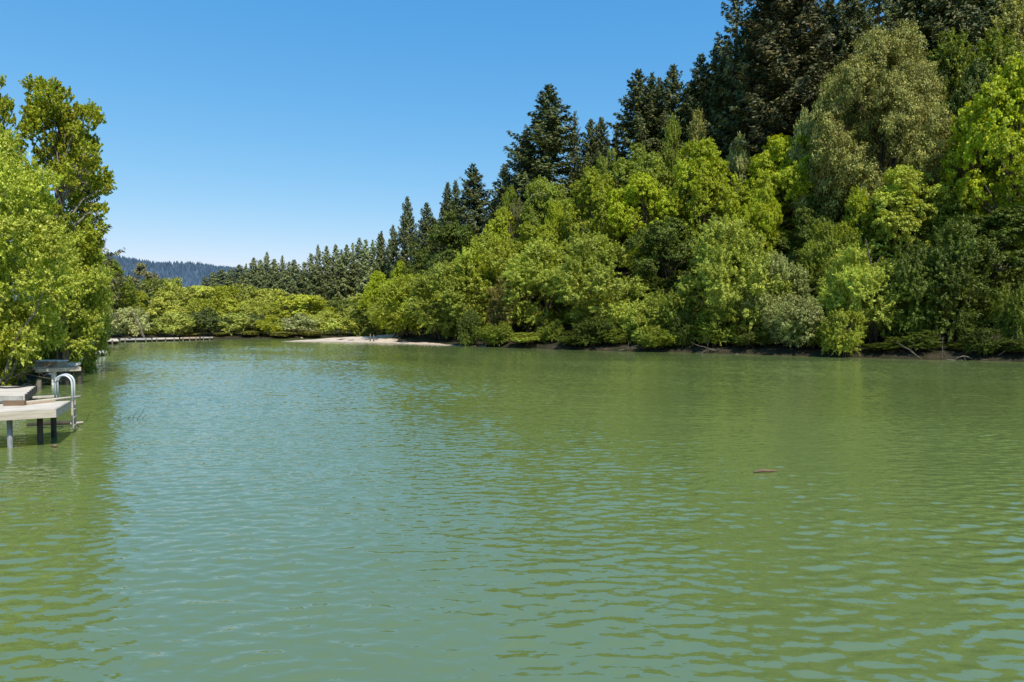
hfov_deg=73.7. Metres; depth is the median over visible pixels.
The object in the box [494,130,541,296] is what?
redwood
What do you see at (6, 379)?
dead branch
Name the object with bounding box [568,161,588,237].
redwood
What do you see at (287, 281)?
fir
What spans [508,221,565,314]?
maple
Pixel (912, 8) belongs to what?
redwood
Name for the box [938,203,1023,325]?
oak
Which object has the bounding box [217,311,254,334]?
bush
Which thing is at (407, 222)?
fir
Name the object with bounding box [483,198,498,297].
redwood
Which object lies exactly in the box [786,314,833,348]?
bush
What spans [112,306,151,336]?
willow
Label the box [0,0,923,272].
sky
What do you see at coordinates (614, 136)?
fir
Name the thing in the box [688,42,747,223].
redwood
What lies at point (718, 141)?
redwood
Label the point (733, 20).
fir
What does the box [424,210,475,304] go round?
oak
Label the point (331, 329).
willow
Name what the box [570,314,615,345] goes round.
bush
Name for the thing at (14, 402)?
timber beam
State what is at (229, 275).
fir
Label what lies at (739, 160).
tree
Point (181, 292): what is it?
willow
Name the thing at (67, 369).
dock
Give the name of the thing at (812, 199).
oak
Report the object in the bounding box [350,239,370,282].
fir
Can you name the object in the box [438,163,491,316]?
redwood
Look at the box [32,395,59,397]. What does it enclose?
plank
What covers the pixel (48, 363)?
storage box
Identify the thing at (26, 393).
dock
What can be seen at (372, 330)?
oak
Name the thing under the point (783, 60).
redwood
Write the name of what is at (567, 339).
bush
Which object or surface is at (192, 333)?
bush
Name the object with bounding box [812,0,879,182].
redwood
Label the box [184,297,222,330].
willow
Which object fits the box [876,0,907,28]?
redwood
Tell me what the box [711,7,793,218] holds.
redwood
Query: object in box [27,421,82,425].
floating log
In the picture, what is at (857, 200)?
tree
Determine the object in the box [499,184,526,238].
tree
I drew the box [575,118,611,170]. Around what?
redwood
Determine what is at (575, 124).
fir
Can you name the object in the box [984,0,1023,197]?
tree
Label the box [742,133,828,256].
maple
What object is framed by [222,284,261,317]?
willow
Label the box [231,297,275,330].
willow
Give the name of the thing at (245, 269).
fir
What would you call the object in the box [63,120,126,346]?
cottonwood
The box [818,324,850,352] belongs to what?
bush
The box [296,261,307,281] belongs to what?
fir
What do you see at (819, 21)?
redwood
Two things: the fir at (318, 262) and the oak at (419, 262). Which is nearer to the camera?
the oak at (419, 262)
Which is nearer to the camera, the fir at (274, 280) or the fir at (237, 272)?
the fir at (274, 280)
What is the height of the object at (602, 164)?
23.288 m
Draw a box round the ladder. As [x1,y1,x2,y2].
[54,373,76,427]
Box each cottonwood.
[0,74,36,299]
[18,72,117,375]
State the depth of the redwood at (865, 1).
121.41 m
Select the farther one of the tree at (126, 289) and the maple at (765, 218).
the tree at (126, 289)
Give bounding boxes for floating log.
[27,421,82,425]
[753,469,778,472]
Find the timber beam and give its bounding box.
[3,400,25,405]
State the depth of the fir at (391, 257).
144.89 m
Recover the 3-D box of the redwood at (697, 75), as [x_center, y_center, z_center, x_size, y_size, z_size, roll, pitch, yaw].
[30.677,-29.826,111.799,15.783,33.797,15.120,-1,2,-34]
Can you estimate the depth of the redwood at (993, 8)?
102.65 m
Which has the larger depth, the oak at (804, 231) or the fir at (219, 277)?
the fir at (219, 277)
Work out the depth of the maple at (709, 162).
89.84 m
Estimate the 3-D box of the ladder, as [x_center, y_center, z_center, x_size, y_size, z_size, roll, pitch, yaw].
[-15.235,2.030,23.282,0.810,1.820,0.478,0,2,0]
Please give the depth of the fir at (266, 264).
266.35 m
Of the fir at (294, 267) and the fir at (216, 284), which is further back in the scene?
the fir at (216, 284)
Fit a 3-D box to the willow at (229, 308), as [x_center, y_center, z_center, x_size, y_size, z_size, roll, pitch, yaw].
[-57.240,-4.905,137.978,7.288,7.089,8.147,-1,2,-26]
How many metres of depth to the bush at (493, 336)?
90.32 m
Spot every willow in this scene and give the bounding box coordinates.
[0,122,84,383]
[0,210,114,374]
[107,306,135,336]
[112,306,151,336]
[137,276,183,323]
[145,291,191,332]
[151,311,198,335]
[153,277,199,319]
[180,285,219,317]
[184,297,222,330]
[187,306,231,335]
[202,284,242,314]
[210,299,242,331]
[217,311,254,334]
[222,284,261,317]
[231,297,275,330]
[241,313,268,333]
[247,287,292,317]
[253,316,286,334]
[261,302,292,329]
[270,294,327,331]
[273,313,321,334]
[306,309,342,334]
[309,303,335,331]
[321,296,354,328]
[330,308,365,334]
[344,293,368,327]
[347,309,381,336]
[363,273,440,337]
[397,260,491,339]
[442,229,532,331]
[485,276,532,336]
[500,235,600,334]
[550,231,648,331]
[603,292,669,339]
[643,282,700,335]
[674,212,801,343]
[690,310,741,346]
[734,250,814,344]
[760,294,826,349]
[796,218,866,298]
[814,242,907,346]
[817,307,867,356]
[875,242,964,339]
[900,212,1006,343]
[986,279,1023,343]
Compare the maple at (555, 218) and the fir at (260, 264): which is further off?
the fir at (260, 264)
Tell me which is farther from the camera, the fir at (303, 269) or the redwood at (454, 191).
the fir at (303, 269)
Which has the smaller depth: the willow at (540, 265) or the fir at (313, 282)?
the willow at (540, 265)
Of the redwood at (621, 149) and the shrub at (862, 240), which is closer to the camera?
the shrub at (862, 240)
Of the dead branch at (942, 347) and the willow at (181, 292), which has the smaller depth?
the dead branch at (942, 347)
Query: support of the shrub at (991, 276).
on the ground
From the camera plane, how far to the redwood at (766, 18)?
117.07 m
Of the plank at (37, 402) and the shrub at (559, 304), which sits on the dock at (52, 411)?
the plank at (37, 402)
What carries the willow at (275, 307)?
on the ground
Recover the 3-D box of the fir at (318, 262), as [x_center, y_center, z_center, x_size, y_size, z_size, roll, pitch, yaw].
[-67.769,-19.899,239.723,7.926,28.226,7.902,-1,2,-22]
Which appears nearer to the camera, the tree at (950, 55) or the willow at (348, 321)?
the tree at (950, 55)
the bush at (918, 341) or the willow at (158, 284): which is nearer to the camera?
the bush at (918, 341)
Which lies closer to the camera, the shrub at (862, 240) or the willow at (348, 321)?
the shrub at (862, 240)
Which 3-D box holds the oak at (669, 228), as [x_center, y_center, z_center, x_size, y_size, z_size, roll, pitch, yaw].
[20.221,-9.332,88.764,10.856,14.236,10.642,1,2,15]
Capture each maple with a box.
[357,270,393,334]
[386,259,411,332]
[476,251,496,311]
[479,206,519,274]
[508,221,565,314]
[543,198,568,262]
[562,165,626,265]
[605,171,684,283]
[670,136,746,294]
[736,181,782,275]
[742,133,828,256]
[850,163,955,262]
[936,56,1009,204]
[939,52,1023,305]
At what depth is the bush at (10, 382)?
36.77 m
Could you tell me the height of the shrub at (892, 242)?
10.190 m
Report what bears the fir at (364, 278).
on the ground
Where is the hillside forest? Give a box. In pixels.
[2,251,324,303]
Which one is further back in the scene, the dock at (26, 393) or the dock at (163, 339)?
the dock at (163, 339)
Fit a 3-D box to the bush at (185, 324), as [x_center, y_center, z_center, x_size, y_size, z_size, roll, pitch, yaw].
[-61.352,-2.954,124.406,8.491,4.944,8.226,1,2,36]
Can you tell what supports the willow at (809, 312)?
on the ground
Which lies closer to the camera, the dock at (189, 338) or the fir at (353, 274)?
the dock at (189, 338)
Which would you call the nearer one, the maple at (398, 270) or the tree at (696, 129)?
the tree at (696, 129)
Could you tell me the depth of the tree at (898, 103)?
81.08 m
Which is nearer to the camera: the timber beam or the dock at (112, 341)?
the timber beam
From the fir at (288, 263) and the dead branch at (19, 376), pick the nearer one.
the dead branch at (19, 376)
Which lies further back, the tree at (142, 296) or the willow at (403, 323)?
the tree at (142, 296)
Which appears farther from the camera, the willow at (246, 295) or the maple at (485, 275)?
the willow at (246, 295)
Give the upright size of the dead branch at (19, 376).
1.306 m
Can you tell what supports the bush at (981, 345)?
on the ground
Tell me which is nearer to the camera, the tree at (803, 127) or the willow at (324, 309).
the tree at (803, 127)
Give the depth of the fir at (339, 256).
234.68 m
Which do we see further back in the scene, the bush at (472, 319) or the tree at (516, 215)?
the tree at (516, 215)
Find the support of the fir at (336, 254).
on the ground
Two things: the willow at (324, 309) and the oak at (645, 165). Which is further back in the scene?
the willow at (324, 309)
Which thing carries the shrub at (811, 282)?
on the ground
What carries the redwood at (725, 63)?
on the ground
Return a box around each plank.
[26,400,54,404]
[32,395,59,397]
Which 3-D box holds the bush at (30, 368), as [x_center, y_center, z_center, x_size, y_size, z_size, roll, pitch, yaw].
[-31.955,0.362,46.626,4.722,4.721,4.402,1,2,38]
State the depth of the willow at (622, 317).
81.58 m
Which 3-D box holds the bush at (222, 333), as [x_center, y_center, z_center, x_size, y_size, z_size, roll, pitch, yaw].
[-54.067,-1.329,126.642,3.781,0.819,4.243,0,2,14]
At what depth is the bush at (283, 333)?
127.92 m
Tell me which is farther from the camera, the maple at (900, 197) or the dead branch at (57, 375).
the maple at (900, 197)
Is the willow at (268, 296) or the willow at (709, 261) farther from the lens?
the willow at (268, 296)
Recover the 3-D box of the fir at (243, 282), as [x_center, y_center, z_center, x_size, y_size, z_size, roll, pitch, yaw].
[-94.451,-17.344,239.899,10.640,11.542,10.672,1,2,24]
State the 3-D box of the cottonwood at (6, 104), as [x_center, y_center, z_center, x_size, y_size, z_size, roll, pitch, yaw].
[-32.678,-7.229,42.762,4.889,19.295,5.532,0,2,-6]
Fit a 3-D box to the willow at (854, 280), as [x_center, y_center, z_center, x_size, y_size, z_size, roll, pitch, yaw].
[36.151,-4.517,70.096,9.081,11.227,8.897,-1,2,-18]
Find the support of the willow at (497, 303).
on the ground
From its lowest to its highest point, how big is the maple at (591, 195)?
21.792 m
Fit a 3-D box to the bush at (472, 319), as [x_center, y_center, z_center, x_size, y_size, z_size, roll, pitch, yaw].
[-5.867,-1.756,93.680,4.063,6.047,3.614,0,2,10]
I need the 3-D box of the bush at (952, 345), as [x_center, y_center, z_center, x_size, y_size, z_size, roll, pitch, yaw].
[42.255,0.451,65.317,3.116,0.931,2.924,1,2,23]
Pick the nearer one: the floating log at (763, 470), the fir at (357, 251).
the floating log at (763, 470)
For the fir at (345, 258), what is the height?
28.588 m
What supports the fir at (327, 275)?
on the ground
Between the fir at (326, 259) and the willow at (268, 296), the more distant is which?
the fir at (326, 259)
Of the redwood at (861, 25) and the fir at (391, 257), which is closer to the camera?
the redwood at (861, 25)
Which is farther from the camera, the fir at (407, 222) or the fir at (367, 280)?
the fir at (367, 280)
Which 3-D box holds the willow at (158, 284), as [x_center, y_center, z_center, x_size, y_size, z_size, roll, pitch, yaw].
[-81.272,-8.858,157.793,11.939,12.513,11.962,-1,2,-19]
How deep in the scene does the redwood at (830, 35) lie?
113.84 m
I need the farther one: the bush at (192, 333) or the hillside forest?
the hillside forest
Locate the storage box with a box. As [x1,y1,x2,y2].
[34,360,67,366]
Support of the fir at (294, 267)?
on the ground
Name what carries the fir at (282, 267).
on the ground
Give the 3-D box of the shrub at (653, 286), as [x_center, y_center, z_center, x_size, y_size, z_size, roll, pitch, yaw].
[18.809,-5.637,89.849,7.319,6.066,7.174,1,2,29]
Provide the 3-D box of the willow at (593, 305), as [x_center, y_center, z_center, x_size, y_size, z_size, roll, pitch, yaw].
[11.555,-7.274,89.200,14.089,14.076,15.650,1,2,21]
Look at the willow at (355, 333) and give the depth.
138.44 m
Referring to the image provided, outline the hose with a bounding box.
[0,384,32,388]
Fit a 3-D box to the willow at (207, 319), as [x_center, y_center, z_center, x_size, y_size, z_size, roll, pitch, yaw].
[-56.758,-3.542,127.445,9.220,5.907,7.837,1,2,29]
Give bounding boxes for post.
[36,379,41,389]
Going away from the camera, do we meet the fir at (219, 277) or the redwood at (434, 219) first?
the redwood at (434, 219)
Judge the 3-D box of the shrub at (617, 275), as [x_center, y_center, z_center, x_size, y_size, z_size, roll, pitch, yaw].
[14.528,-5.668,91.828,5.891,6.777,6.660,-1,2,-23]
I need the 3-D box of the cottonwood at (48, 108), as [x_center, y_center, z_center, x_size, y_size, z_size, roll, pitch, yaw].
[-29.962,-7.164,45.778,5.944,21.116,6.783,-1,2,-20]
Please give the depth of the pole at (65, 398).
22.75 m
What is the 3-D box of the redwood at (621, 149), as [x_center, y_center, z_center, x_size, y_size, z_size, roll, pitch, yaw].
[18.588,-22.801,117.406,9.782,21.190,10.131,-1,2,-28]
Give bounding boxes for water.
[0,337,1023,681]
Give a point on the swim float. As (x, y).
(102, 354)
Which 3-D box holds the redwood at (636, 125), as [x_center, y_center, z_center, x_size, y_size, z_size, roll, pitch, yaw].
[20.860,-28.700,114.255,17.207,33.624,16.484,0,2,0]
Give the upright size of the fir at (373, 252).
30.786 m
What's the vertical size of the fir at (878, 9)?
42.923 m
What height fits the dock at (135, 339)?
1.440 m
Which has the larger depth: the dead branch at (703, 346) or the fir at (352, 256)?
the fir at (352, 256)
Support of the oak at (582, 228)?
on the ground
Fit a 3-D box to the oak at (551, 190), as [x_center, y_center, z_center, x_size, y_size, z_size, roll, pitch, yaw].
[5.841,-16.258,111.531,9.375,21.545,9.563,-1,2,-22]
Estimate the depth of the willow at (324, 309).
144.44 m
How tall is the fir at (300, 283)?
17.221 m
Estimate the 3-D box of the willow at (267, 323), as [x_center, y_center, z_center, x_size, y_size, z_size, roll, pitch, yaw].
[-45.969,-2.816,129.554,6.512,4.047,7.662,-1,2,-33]
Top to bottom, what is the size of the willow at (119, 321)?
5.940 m
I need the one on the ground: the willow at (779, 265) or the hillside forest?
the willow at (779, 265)
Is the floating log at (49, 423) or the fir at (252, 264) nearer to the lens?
the floating log at (49, 423)
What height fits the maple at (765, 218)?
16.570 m
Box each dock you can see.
[0,385,36,402]
[0,401,70,448]
[30,365,82,384]
[107,339,118,343]
[120,338,151,341]
[153,337,178,340]
[180,337,198,340]
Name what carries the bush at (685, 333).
on the ground
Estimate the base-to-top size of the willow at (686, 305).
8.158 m
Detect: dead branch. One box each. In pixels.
[1,367,26,385]
[3,360,65,385]
[3,363,39,382]
[42,372,70,383]
[683,340,715,351]
[892,341,921,358]
[936,334,944,359]
[941,350,972,360]
[997,333,1023,355]
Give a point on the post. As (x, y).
(39, 383)
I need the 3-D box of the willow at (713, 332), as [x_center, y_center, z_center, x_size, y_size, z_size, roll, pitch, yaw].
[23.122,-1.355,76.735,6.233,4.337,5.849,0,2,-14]
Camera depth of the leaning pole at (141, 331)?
115.60 m
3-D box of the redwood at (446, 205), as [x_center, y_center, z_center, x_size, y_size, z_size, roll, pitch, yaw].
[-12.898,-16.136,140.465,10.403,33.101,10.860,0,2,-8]
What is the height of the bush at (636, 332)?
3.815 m
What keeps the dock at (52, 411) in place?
in the water
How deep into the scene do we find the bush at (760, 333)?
73.58 m
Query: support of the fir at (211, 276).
on the ground
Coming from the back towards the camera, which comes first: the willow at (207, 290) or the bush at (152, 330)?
the willow at (207, 290)
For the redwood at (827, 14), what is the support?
on the ground
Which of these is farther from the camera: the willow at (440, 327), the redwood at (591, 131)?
the redwood at (591, 131)
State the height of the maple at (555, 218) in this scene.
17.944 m
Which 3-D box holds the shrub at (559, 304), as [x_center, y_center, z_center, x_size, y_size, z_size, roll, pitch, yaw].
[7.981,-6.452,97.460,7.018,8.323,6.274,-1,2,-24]
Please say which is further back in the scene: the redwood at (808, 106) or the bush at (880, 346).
the redwood at (808, 106)
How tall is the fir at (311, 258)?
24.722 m
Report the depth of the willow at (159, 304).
134.74 m
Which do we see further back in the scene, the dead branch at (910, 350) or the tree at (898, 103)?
the tree at (898, 103)
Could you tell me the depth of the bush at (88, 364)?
49.60 m
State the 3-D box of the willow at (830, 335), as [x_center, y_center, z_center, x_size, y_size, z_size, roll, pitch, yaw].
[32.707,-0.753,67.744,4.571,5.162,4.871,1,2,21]
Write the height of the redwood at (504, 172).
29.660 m
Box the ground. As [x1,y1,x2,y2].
[11,259,1023,385]
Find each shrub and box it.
[546,293,571,321]
[600,274,637,305]
[629,275,675,311]
[658,275,712,311]
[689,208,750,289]
[763,230,799,275]
[796,276,848,327]
[843,223,874,267]
[867,231,921,281]
[932,291,970,323]
[950,269,1016,317]
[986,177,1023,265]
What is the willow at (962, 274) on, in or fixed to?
on the ground
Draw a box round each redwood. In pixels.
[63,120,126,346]
[405,202,441,331]
[415,218,443,330]
[433,182,457,263]
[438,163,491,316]
[449,180,465,224]
[476,163,529,285]
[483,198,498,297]
[484,83,598,293]
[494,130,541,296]
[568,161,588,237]
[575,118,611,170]
[591,116,616,263]
[606,68,664,238]
[614,147,632,266]
[632,72,666,162]
[641,63,689,191]
[659,52,729,218]
[675,79,702,212]
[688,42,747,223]
[700,102,732,231]
[706,0,886,261]
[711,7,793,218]
[713,40,733,108]
[744,2,795,74]
[791,84,817,211]
[794,0,831,108]
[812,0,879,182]
[820,0,842,32]
[824,21,840,72]
[847,0,876,48]
[853,14,872,105]
[863,0,944,168]
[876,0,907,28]
[897,0,990,170]
[944,0,1013,91]
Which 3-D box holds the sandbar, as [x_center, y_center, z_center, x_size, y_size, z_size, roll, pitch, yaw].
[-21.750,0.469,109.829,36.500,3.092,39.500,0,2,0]
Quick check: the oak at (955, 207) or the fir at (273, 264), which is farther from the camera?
the fir at (273, 264)
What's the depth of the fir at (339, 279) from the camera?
194.73 m
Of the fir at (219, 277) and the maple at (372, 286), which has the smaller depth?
the maple at (372, 286)
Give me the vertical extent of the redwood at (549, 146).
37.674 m
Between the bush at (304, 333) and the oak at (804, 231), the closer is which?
the oak at (804, 231)
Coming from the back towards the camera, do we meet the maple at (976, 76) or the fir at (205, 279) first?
the fir at (205, 279)
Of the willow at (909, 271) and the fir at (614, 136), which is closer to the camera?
the willow at (909, 271)
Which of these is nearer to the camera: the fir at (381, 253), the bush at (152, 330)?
the bush at (152, 330)
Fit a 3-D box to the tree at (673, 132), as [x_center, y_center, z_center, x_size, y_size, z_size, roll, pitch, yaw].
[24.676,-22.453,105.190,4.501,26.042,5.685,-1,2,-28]
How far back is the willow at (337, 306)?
168.76 m
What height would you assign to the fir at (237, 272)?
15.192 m
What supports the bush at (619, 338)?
on the ground
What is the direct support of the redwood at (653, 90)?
on the ground
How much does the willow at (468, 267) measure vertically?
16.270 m
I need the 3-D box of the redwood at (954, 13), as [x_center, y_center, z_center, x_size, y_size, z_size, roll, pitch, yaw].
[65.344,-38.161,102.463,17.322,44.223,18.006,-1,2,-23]
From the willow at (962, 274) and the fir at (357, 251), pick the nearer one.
the willow at (962, 274)
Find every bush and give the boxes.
[0,296,41,385]
[10,313,75,373]
[50,280,114,372]
[143,327,172,333]
[182,332,201,335]
[211,332,233,335]
[239,331,264,335]
[271,330,295,336]
[295,330,322,336]
[455,306,481,346]
[476,321,512,346]
[508,332,549,343]
[536,319,564,342]
[555,330,590,345]
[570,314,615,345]
[604,328,630,344]
[620,314,662,342]
[636,326,682,349]
[668,312,697,348]
[729,324,769,347]
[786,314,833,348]
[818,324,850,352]
[859,342,902,350]
[884,330,943,350]
[935,341,965,349]
[957,327,1008,356]
[989,339,1023,352]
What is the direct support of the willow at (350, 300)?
on the ground
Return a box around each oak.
[349,297,393,335]
[402,241,442,331]
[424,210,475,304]
[517,175,575,300]
[563,226,614,286]
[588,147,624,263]
[606,141,682,258]
[624,216,698,308]
[786,206,841,281]
[806,168,874,268]
[914,177,987,261]
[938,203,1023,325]
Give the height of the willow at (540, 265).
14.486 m
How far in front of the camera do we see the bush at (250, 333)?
126.70 m
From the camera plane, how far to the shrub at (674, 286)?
86.85 m
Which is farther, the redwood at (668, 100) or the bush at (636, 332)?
the redwood at (668, 100)
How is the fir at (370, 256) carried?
on the ground
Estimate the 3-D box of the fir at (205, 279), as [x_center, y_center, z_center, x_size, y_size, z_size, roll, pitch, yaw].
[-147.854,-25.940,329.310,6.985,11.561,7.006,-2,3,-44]
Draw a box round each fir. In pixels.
[200,275,208,297]
[202,272,215,286]
[206,269,233,286]
[208,282,220,299]
[216,278,233,300]
[222,268,235,285]
[230,264,243,283]
[233,275,256,297]
[242,263,248,283]
[243,257,260,286]
[245,273,267,305]
[248,260,265,281]
[259,252,271,285]
[261,259,279,284]
[263,270,288,312]
[275,270,296,310]
[277,255,286,278]
[282,259,301,285]
[282,262,293,279]
[288,271,310,311]
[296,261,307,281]
[297,268,329,313]
[303,253,314,289]
[310,244,323,289]
[317,246,333,278]
[319,266,337,304]
[323,261,355,315]
[328,244,342,292]
[335,244,351,291]
[335,249,343,275]
[339,261,361,317]
[348,238,363,277]
[348,243,354,268]
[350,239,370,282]
[354,259,372,299]
[363,257,379,289]
[365,239,375,274]
[366,233,387,271]
[372,231,391,334]
[383,225,401,334]
[389,196,419,333]
[567,110,581,181]
[608,122,619,265]
[652,77,665,160]
[698,0,775,264]
[849,0,900,170]
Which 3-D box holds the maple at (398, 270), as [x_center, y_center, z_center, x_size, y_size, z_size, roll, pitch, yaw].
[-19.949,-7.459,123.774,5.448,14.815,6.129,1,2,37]
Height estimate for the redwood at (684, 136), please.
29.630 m
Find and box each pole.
[26,395,80,401]
[131,310,144,337]
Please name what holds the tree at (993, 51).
on the ground
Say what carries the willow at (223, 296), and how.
on the ground
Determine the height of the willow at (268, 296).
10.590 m
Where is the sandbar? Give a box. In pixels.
[282,334,485,346]
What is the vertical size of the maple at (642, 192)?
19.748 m
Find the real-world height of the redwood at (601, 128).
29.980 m
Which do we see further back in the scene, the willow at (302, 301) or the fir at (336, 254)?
the fir at (336, 254)
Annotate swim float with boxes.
[94,342,106,355]
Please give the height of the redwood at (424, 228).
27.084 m
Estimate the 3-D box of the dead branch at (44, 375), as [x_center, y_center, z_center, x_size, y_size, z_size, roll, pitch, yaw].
[-26.574,1.236,37.324,4.620,2.275,2.000,0,2,-5]
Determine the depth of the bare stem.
68.82 m
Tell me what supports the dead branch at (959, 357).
on the ground
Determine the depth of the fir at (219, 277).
308.19 m
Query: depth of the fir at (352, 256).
230.74 m
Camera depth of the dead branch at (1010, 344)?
61.38 m
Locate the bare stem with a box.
[865,239,880,343]
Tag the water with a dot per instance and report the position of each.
(248, 511)
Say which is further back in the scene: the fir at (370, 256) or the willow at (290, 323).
the fir at (370, 256)
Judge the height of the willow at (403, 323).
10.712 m
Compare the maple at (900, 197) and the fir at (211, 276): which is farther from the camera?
the fir at (211, 276)
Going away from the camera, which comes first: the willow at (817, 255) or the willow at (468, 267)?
the willow at (817, 255)
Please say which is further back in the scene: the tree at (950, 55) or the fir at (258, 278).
the fir at (258, 278)
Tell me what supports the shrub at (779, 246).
on the ground
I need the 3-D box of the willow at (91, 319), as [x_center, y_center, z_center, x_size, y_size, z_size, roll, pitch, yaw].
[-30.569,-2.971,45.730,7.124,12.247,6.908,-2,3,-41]
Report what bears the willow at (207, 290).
on the ground
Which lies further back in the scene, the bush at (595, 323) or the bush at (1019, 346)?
the bush at (595, 323)
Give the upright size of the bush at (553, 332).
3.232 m
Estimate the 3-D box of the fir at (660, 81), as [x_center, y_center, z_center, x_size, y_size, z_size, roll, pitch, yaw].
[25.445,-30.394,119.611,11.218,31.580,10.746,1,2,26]
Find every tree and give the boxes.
[103,259,138,335]
[117,288,148,321]
[127,262,161,314]
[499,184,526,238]
[506,197,532,244]
[658,111,683,271]
[682,106,712,235]
[726,131,752,266]
[778,104,818,258]
[807,19,976,239]
[831,185,882,299]
[901,27,994,179]
[948,23,1023,192]
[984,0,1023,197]
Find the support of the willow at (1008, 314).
on the ground
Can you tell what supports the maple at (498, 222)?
on the ground
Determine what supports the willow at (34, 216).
on the ground
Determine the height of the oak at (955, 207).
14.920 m
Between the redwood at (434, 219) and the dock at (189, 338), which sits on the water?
the dock at (189, 338)
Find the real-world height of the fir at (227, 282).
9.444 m
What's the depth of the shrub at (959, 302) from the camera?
70.71 m
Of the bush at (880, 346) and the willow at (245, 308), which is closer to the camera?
the bush at (880, 346)
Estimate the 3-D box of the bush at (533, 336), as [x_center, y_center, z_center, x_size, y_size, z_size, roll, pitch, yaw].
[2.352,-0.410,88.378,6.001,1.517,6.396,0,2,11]
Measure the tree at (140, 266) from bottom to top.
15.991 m
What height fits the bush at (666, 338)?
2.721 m

